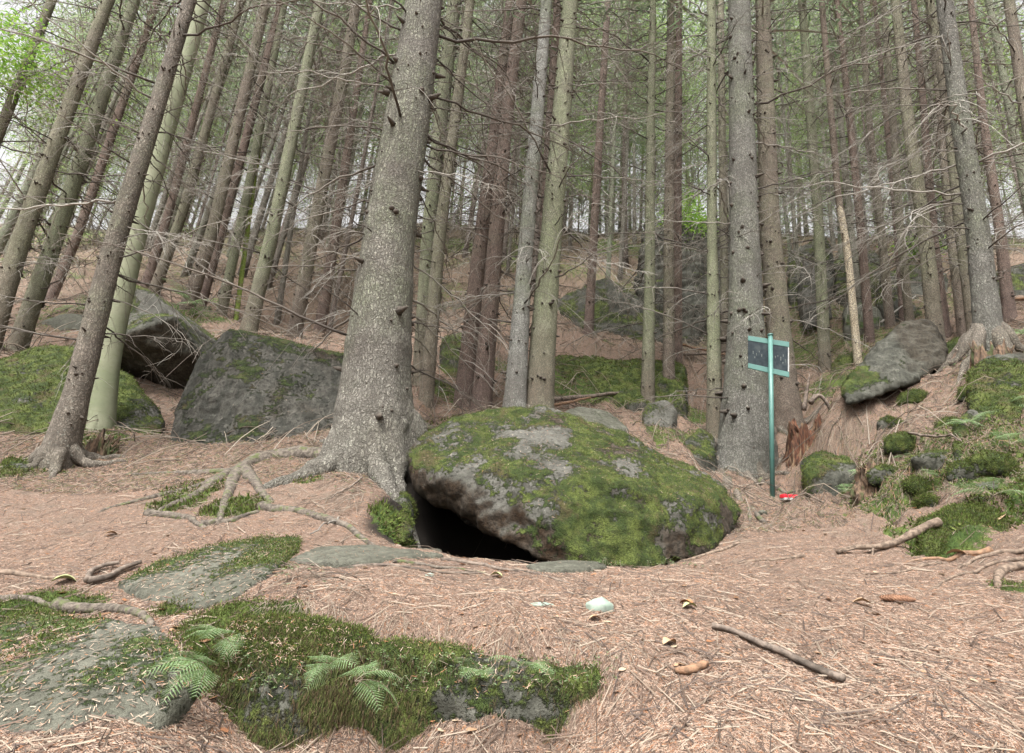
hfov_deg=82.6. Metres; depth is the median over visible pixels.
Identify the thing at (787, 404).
spruce tree
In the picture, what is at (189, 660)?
fern
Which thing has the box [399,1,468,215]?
spruce tree
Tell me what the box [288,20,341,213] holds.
spruce tree
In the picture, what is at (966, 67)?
spruce tree
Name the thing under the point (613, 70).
broadleaf tree
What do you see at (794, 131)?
spruce tree
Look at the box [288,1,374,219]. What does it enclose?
spruce tree
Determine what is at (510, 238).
spruce tree
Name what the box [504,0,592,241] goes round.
spruce tree
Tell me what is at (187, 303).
fern
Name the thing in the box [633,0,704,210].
spruce tree
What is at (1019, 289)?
boulder
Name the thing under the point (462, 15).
spruce tree
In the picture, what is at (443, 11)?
spruce tree
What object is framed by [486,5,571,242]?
spruce tree
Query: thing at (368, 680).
fern
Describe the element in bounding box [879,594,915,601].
spruce cone
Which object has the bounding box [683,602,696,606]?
fallen leaf
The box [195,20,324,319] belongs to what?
spruce tree
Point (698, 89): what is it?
broadleaf tree
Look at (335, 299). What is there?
spruce tree
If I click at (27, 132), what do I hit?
spruce tree
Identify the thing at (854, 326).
spruce tree
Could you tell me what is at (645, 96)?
broadleaf tree
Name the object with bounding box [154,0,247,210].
spruce tree
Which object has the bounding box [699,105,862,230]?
bush
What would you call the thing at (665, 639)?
fallen leaf
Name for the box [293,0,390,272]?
spruce tree
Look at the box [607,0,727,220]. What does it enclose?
broadleaf tree
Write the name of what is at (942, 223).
boulder
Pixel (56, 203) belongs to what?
spruce tree
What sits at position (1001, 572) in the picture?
exposed root
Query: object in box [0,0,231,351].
spruce tree
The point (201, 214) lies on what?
spruce tree
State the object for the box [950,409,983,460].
boulder
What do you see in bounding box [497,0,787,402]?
spruce tree
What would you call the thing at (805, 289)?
boulder
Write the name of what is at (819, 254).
spruce tree
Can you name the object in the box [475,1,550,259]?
spruce tree
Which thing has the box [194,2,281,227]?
spruce tree
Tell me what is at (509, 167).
bush
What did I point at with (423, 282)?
spruce tree
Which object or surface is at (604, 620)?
leaf litter
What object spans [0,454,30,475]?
stone
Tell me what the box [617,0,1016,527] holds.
spruce tree
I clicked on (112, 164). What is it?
spruce tree
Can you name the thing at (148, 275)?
spruce tree
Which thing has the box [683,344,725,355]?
fallen log
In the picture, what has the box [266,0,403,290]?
spruce tree
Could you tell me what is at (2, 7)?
sky
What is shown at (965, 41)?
spruce tree
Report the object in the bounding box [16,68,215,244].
bush
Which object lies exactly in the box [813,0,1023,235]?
broadleaf tree
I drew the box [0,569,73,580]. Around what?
exposed root
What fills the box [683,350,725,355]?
fallen log
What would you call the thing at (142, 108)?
spruce tree
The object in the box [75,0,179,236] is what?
spruce tree
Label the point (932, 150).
spruce tree
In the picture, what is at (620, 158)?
spruce tree
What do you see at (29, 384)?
boulder
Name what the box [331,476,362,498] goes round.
fallen stick
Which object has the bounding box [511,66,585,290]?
spruce tree
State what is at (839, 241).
spruce tree
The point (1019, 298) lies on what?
fallen log
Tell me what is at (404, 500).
boulder
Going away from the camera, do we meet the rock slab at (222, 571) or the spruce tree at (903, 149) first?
the rock slab at (222, 571)
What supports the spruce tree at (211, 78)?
on the ground
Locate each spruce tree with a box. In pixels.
[0,0,96,220]
[0,0,156,279]
[0,0,176,246]
[0,0,178,284]
[0,0,221,347]
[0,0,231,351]
[0,0,266,300]
[0,0,378,479]
[0,5,132,248]
[0,16,80,222]
[1,0,120,245]
[1,0,172,252]
[1,40,135,269]
[2,12,156,256]
[4,5,146,244]
[5,0,141,238]
[7,1,140,236]
[34,55,125,243]
[44,0,730,547]
[61,0,181,234]
[71,1,214,251]
[74,11,177,237]
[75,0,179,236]
[80,0,398,333]
[84,0,214,235]
[85,39,159,231]
[92,0,346,309]
[99,0,260,279]
[102,1,270,219]
[109,0,275,251]
[110,0,311,294]
[123,0,374,310]
[124,0,360,316]
[129,0,307,287]
[134,0,252,248]
[151,0,260,233]
[152,3,289,243]
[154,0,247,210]
[155,50,204,210]
[156,1,230,203]
[161,0,310,276]
[184,8,257,226]
[186,3,257,229]
[190,17,255,228]
[192,0,362,296]
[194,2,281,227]
[195,0,440,336]
[197,1,322,243]
[202,0,338,256]
[208,2,328,243]
[212,78,323,277]
[213,18,291,212]
[226,1,326,241]
[235,0,400,289]
[240,0,395,324]
[245,0,556,386]
[253,10,334,230]
[255,0,384,251]
[258,7,348,236]
[262,0,424,331]
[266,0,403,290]
[273,0,439,313]
[277,1,391,331]
[287,131,316,211]
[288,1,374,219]
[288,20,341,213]
[289,7,359,209]
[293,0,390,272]
[293,114,326,226]
[301,0,550,407]
[308,0,398,243]
[320,0,427,252]
[337,2,487,274]
[349,0,400,229]
[350,0,501,325]
[350,0,646,408]
[350,80,457,279]
[351,0,434,237]
[376,0,689,407]
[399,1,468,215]
[415,0,498,244]
[417,0,626,411]
[419,3,531,299]
[421,0,496,239]
[422,0,496,207]
[427,0,579,321]
[431,0,679,408]
[444,0,658,348]
[445,1,552,279]
[449,4,483,222]
[450,1,492,223]
[452,0,527,257]
[453,26,483,223]
[456,0,529,234]
[459,0,581,272]
[462,0,521,219]
[467,2,706,334]
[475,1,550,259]
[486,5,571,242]
[490,1,527,231]
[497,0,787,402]
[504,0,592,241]
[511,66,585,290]
[514,81,529,226]
[516,4,590,231]
[518,0,619,256]
[545,0,608,235]
[546,0,755,379]
[562,0,623,251]
[562,0,674,296]
[567,31,602,228]
[569,0,851,437]
[572,0,619,234]
[572,0,694,267]
[572,0,728,363]
[574,0,685,279]
[574,5,645,236]
[577,16,617,230]
[582,79,631,229]
[588,56,632,231]
[592,1,682,243]
[603,3,643,231]
[607,1,648,232]
[608,5,660,231]
[617,0,870,435]
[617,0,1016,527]
[617,1,693,222]
[619,31,706,253]
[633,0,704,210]
[655,0,729,349]
[660,0,783,218]
[682,21,706,218]
[684,8,728,186]
[685,0,776,209]
[685,3,754,216]
[697,1,797,176]
[700,0,983,365]
[704,3,800,245]
[705,0,879,314]
[717,0,914,372]
[725,0,833,249]
[725,0,933,342]
[754,0,835,236]
[754,0,913,303]
[757,0,1023,384]
[772,0,836,260]
[773,0,875,248]
[774,2,834,235]
[777,0,1010,338]
[779,1,835,233]
[780,0,1023,341]
[782,0,933,321]
[783,0,883,260]
[786,0,987,329]
[791,0,1003,320]
[796,0,904,251]
[797,2,866,222]
[801,1,919,256]
[807,0,1023,339]
[808,0,1016,336]
[835,0,984,245]
[839,0,938,228]
[842,1,889,233]
[844,0,1023,323]
[855,0,1023,297]
[859,1,923,228]
[867,0,1023,255]
[875,0,987,215]
[878,1,1023,274]
[897,8,943,220]
[903,41,1012,247]
[906,0,1011,215]
[915,0,1023,247]
[917,0,1023,260]
[924,2,1021,217]
[926,0,1023,250]
[956,15,1019,230]
[961,0,1023,224]
[963,0,1023,230]
[977,29,1023,234]
[988,0,1023,220]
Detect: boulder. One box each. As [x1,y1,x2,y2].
[0,343,164,434]
[40,313,82,329]
[120,312,211,388]
[130,285,216,343]
[170,328,343,444]
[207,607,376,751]
[394,491,418,544]
[406,403,742,568]
[435,379,442,390]
[439,332,461,376]
[555,354,689,419]
[558,278,662,342]
[565,407,628,433]
[633,218,729,344]
[640,400,676,428]
[684,428,717,471]
[786,238,835,310]
[797,256,831,329]
[800,450,855,497]
[830,351,866,374]
[832,251,879,307]
[839,319,948,404]
[842,303,884,340]
[874,265,948,323]
[904,221,947,255]
[912,501,1011,556]
[946,336,959,353]
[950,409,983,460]
[961,352,1023,420]
[975,481,998,489]
[996,263,1023,295]
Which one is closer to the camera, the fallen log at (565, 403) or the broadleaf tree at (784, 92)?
the fallen log at (565, 403)
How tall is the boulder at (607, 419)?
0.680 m
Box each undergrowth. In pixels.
[223,648,619,691]
[276,355,1020,590]
[599,557,703,567]
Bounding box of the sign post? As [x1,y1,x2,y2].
[748,333,788,497]
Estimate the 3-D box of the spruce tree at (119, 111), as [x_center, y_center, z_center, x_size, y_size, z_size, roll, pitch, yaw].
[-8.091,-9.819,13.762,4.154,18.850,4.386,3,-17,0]
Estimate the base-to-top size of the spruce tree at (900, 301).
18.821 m
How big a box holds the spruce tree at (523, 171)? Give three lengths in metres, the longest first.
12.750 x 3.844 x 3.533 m
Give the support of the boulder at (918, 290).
on the ground
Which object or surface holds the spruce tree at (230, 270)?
on the ground
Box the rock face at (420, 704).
[335,630,611,752]
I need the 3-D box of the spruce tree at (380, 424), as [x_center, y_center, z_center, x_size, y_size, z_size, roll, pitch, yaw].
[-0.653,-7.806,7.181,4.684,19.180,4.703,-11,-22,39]
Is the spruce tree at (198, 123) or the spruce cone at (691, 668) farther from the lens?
the spruce tree at (198, 123)
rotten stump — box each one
[84,428,121,455]
[782,373,830,469]
[849,459,884,506]
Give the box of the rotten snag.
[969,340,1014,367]
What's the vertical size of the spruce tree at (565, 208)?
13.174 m
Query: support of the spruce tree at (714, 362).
on the ground
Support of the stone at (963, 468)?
on the ground
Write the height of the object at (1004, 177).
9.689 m
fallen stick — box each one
[310,517,339,533]
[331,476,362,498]
[712,622,845,682]
[880,295,915,322]
[907,431,960,440]
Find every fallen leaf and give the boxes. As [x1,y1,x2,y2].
[51,574,75,581]
[662,637,675,643]
[680,599,692,602]
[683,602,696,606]
[853,597,871,603]
[946,549,967,554]
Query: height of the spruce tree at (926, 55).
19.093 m
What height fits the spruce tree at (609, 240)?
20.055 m
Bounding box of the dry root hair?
[249,595,654,701]
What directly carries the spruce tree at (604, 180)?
on the ground
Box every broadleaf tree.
[0,0,193,254]
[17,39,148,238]
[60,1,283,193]
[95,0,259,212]
[189,34,325,216]
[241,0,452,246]
[254,103,322,210]
[274,0,434,216]
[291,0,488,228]
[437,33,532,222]
[454,12,539,200]
[460,0,702,230]
[470,7,642,225]
[479,0,727,237]
[540,0,726,228]
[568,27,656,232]
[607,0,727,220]
[610,0,792,227]
[687,2,865,257]
[689,2,855,228]
[703,0,998,220]
[750,0,1009,208]
[774,0,881,232]
[811,2,929,194]
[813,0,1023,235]
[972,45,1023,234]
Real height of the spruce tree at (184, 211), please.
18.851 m
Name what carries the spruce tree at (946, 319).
on the ground
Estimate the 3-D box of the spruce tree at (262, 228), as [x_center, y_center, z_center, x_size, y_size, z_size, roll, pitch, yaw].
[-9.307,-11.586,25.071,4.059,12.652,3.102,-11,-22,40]
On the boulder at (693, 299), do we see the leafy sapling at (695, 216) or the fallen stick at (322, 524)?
the leafy sapling at (695, 216)
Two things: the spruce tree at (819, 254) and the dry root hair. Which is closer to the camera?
the dry root hair
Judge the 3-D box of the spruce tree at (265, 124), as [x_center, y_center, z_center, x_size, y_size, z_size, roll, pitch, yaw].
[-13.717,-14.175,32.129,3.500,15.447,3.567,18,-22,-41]
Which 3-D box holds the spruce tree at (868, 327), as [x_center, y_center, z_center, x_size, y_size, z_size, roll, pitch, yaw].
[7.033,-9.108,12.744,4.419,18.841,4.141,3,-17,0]
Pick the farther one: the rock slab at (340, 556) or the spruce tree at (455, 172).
the spruce tree at (455, 172)
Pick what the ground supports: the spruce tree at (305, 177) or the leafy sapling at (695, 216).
the spruce tree at (305, 177)
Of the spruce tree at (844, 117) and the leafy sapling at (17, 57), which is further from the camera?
the spruce tree at (844, 117)
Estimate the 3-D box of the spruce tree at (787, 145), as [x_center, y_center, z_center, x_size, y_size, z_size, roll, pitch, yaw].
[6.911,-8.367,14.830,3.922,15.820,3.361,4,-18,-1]
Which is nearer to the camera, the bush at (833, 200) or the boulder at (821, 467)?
the boulder at (821, 467)
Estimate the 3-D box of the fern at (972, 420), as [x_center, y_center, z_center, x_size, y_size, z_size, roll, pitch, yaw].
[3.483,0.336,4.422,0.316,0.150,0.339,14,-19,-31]
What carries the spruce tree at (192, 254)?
on the ground
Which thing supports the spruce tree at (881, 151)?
on the ground
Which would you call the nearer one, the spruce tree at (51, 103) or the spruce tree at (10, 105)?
the spruce tree at (10, 105)
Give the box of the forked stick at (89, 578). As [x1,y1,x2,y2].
[83,560,141,583]
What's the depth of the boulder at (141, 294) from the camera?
7.53 m
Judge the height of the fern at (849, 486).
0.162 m
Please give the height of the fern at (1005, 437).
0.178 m
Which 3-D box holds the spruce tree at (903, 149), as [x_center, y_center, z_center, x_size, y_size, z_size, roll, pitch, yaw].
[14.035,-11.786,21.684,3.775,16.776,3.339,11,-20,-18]
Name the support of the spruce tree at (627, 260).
on the ground
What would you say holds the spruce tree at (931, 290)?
on the ground
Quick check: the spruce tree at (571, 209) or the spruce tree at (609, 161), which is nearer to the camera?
the spruce tree at (571, 209)
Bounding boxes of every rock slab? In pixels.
[0,608,209,734]
[117,532,304,610]
[290,544,442,568]
[526,560,606,572]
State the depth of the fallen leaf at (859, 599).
2.23 m
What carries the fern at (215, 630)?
on the ground
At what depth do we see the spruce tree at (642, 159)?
28.56 m
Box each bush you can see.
[0,68,161,247]
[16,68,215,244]
[94,48,293,236]
[259,40,426,227]
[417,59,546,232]
[456,73,599,230]
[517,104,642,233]
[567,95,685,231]
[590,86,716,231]
[618,79,793,218]
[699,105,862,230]
[725,26,916,235]
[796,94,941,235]
[796,116,920,236]
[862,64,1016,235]
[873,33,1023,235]
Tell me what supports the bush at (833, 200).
on the ground
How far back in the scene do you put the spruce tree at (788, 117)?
17.77 m
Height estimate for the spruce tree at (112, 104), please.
17.453 m
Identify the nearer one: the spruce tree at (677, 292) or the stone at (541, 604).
the stone at (541, 604)
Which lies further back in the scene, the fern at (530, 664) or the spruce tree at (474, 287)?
the spruce tree at (474, 287)
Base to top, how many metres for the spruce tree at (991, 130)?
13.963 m
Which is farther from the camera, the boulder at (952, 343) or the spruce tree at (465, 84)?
the spruce tree at (465, 84)
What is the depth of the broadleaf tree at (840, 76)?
24.12 m
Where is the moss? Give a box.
[0,286,1023,727]
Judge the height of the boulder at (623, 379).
1.765 m
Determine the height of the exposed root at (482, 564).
0.077 m
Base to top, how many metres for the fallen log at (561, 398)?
0.669 m
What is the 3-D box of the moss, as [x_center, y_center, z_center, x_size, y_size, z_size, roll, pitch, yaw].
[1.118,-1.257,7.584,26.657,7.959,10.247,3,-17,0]
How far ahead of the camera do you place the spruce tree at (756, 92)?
21.36 m
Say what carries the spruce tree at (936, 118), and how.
on the ground
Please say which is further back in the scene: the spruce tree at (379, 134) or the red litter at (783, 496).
the spruce tree at (379, 134)
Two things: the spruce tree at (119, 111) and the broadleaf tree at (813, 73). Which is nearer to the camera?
the spruce tree at (119, 111)
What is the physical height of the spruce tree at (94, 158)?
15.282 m
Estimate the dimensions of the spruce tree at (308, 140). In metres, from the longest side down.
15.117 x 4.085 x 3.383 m
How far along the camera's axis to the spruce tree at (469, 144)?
28.54 m
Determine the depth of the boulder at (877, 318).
11.33 m
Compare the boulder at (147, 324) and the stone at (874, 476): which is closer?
the stone at (874, 476)
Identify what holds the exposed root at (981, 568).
on the ground
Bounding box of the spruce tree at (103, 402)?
[86,0,210,430]
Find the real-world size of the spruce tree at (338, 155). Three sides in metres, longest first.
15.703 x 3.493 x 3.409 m
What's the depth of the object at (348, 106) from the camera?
20.14 m
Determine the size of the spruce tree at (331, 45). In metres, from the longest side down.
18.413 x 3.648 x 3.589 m
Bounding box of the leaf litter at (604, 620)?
[0,408,1023,751]
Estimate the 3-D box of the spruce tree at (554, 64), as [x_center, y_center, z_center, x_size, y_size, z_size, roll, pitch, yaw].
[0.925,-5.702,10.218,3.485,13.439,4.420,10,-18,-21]
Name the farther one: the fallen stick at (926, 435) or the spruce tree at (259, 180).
the spruce tree at (259, 180)
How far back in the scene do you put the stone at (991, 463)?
3.88 m
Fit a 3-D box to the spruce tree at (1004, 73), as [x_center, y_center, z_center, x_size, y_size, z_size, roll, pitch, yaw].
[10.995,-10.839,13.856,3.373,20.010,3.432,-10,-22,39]
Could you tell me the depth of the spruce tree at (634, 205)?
22.21 m
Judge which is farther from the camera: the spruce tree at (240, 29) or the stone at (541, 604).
the spruce tree at (240, 29)
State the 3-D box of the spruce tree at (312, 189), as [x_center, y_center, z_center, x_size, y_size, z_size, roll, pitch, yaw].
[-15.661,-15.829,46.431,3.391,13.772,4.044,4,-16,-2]
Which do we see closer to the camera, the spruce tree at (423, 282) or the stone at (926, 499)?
the stone at (926, 499)
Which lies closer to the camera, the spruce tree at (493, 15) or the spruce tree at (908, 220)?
the spruce tree at (493, 15)
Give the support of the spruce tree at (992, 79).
on the ground
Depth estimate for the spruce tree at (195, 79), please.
30.83 m
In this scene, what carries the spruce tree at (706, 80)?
on the ground
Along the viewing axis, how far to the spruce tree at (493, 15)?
17.78 m
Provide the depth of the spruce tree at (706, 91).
19.26 m
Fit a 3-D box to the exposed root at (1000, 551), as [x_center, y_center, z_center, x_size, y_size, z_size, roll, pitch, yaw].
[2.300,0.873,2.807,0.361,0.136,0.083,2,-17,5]
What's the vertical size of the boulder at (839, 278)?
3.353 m
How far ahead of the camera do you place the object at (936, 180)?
22.11 m
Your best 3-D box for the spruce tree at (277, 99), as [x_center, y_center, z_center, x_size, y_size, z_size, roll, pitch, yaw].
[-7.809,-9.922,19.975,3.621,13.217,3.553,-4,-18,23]
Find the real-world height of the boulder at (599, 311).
3.289 m
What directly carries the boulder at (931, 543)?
on the ground
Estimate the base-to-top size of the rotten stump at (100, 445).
0.680 m
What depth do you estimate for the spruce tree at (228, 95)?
23.47 m
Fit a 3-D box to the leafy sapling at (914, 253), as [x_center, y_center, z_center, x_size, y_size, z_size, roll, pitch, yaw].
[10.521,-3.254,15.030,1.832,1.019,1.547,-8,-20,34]
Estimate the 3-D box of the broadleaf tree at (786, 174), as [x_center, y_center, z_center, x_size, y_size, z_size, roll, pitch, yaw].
[8.239,-7.142,17.634,5.720,9.096,4.677,17,-21,-37]
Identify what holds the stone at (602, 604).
on the ground
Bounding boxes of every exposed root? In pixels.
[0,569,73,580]
[0,594,56,609]
[50,597,155,625]
[353,563,483,574]
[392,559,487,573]
[441,557,570,583]
[666,540,740,564]
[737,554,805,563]
[842,561,942,574]
[902,546,993,563]
[927,557,1023,591]
[957,547,1023,568]
[993,561,1023,588]
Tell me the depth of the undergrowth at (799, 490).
3.76 m
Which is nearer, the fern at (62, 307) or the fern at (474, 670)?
the fern at (474, 670)
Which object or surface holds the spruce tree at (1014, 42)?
on the ground
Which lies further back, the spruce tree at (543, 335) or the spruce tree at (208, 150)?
the spruce tree at (208, 150)
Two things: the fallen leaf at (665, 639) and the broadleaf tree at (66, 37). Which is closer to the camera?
the fallen leaf at (665, 639)
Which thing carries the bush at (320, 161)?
on the ground
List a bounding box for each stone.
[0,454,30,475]
[531,602,553,605]
[586,597,613,611]
[758,510,766,514]
[864,462,897,486]
[876,413,902,430]
[881,429,916,454]
[895,387,928,405]
[900,473,936,497]
[909,447,947,470]
[910,490,940,508]
[932,414,961,428]
[943,457,983,481]
[954,383,968,401]
[966,448,1020,476]
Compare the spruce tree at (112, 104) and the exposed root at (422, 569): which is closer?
the exposed root at (422, 569)
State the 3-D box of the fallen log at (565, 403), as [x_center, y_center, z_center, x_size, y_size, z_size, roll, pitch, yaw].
[0.744,0.305,7.133,0.054,0.680,2.011,-4,-18,23]
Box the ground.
[0,223,1023,752]
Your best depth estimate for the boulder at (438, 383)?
6.97 m
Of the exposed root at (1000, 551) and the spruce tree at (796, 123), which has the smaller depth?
the exposed root at (1000, 551)
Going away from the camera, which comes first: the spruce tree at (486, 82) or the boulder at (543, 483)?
the boulder at (543, 483)
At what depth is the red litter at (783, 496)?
5.29 m
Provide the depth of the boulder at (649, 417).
7.07 m
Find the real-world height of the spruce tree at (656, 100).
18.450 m
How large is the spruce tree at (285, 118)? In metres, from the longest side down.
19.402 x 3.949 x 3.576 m
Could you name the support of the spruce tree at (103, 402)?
on the ground
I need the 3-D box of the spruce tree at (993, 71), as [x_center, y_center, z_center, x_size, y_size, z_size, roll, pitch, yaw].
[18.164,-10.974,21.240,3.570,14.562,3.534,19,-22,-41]
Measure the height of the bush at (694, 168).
8.536 m
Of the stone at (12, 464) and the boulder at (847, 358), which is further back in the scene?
the boulder at (847, 358)
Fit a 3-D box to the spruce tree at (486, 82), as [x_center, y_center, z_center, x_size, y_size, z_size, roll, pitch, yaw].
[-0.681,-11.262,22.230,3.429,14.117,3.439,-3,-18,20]
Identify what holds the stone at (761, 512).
on the ground
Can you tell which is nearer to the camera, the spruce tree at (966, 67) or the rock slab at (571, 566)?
the rock slab at (571, 566)
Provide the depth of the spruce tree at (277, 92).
19.14 m
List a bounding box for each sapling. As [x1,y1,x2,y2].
[0,0,118,158]
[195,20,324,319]
[637,185,727,242]
[877,228,946,261]
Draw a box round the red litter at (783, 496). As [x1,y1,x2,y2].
[780,494,796,500]
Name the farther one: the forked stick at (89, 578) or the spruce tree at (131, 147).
the spruce tree at (131, 147)
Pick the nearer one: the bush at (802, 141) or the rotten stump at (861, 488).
the rotten stump at (861, 488)
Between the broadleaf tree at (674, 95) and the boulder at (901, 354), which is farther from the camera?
the broadleaf tree at (674, 95)
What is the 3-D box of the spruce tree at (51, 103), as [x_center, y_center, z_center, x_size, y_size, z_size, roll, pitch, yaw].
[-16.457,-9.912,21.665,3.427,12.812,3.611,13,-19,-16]
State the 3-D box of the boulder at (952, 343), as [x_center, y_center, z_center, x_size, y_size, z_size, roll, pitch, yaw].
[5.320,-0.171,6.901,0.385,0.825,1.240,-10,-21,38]
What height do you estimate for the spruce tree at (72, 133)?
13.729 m
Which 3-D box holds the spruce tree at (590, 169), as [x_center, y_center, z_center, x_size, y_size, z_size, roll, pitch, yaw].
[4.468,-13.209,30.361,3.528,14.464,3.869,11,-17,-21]
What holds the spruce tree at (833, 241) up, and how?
on the ground
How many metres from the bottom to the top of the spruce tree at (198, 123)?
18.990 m
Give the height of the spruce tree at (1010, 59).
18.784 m
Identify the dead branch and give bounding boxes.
[836,517,942,554]
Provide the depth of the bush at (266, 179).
21.62 m
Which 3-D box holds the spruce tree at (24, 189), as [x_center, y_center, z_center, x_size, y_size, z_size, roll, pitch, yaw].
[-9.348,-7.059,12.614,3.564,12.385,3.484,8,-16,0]
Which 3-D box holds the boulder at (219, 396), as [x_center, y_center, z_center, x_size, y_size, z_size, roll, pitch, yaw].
[-2.414,0.274,5.951,1.840,1.912,1.847,9,-17,-18]
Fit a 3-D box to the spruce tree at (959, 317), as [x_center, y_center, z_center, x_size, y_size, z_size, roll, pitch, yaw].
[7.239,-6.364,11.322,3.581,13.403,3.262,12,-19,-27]
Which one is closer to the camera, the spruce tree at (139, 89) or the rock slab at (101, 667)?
the rock slab at (101, 667)
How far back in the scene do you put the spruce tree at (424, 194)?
13.87 m
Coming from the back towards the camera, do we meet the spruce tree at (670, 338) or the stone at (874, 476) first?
the spruce tree at (670, 338)
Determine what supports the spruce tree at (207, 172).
on the ground
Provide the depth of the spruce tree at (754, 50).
19.55 m
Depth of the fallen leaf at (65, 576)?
2.29 m
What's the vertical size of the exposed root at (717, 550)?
0.177 m
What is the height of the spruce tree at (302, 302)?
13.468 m
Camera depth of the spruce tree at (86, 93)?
19.72 m
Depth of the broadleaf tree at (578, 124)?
18.69 m
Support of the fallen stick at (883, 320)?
on the ground
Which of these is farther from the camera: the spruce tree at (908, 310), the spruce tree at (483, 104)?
the spruce tree at (483, 104)
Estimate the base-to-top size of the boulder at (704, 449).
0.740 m
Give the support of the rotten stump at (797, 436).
on the ground
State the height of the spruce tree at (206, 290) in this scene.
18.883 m
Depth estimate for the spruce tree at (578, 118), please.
18.40 m
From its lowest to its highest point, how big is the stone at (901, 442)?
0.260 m
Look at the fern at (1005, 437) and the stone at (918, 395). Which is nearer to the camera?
the fern at (1005, 437)
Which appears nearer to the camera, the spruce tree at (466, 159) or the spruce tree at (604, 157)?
the spruce tree at (604, 157)
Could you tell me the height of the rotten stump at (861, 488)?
0.585 m
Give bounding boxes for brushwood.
[0,220,1023,618]
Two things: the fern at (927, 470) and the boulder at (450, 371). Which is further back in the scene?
the boulder at (450, 371)
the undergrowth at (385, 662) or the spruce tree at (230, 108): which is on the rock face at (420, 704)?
the undergrowth at (385, 662)
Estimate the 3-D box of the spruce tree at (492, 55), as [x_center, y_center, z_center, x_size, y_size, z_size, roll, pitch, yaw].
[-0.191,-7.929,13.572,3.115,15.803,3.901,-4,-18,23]
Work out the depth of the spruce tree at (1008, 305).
9.49 m
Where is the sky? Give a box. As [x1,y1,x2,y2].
[0,0,1023,238]
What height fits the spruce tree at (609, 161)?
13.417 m
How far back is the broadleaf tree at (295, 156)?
24.41 m
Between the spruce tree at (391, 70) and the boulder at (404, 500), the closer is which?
the boulder at (404, 500)
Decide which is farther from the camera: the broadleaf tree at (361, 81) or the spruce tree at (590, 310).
the broadleaf tree at (361, 81)
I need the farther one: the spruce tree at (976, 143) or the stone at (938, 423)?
the spruce tree at (976, 143)
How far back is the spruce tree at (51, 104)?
25.12 m
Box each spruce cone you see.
[674,660,708,674]
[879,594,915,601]
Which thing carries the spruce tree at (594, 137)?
on the ground
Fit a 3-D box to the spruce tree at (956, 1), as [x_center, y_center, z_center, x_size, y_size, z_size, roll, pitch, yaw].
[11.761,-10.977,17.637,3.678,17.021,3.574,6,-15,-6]
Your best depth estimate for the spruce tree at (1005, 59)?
24.23 m
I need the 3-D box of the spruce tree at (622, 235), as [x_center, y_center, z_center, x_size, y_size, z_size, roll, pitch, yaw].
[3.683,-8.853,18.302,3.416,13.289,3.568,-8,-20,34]
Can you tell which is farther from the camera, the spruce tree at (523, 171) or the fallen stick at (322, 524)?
the spruce tree at (523, 171)
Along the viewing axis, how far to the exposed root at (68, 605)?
2.03 m
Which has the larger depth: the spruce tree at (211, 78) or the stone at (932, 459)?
the spruce tree at (211, 78)
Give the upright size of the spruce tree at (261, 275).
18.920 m
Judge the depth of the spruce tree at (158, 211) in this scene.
20.09 m
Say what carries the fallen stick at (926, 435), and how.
on the ground
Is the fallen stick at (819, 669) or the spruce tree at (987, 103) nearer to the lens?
the fallen stick at (819, 669)
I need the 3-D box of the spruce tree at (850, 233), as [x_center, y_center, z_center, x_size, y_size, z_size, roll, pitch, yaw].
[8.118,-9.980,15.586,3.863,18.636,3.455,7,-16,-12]
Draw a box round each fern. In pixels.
[54,296,86,310]
[143,651,219,704]
[163,278,218,316]
[184,624,245,659]
[304,652,359,689]
[338,660,399,713]
[454,657,494,677]
[488,655,553,677]
[837,483,853,491]
[923,469,941,476]
[943,411,992,425]
[945,477,1023,496]
[990,431,1023,445]
[1014,327,1023,336]
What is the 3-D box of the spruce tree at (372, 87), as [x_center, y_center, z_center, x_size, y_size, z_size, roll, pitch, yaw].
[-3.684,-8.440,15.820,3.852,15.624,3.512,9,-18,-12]
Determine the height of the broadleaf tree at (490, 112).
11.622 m
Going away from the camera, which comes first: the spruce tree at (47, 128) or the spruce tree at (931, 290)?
the spruce tree at (931, 290)
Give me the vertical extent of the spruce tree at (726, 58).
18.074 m
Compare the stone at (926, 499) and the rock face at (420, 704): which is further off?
the stone at (926, 499)
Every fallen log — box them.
[554,392,618,401]
[554,397,590,405]
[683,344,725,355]
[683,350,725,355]
[1015,297,1023,300]
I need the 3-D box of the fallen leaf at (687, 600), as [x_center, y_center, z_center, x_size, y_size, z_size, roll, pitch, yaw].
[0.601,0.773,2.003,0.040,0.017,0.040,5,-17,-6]
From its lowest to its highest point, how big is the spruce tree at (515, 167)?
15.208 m
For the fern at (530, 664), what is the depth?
1.50 m

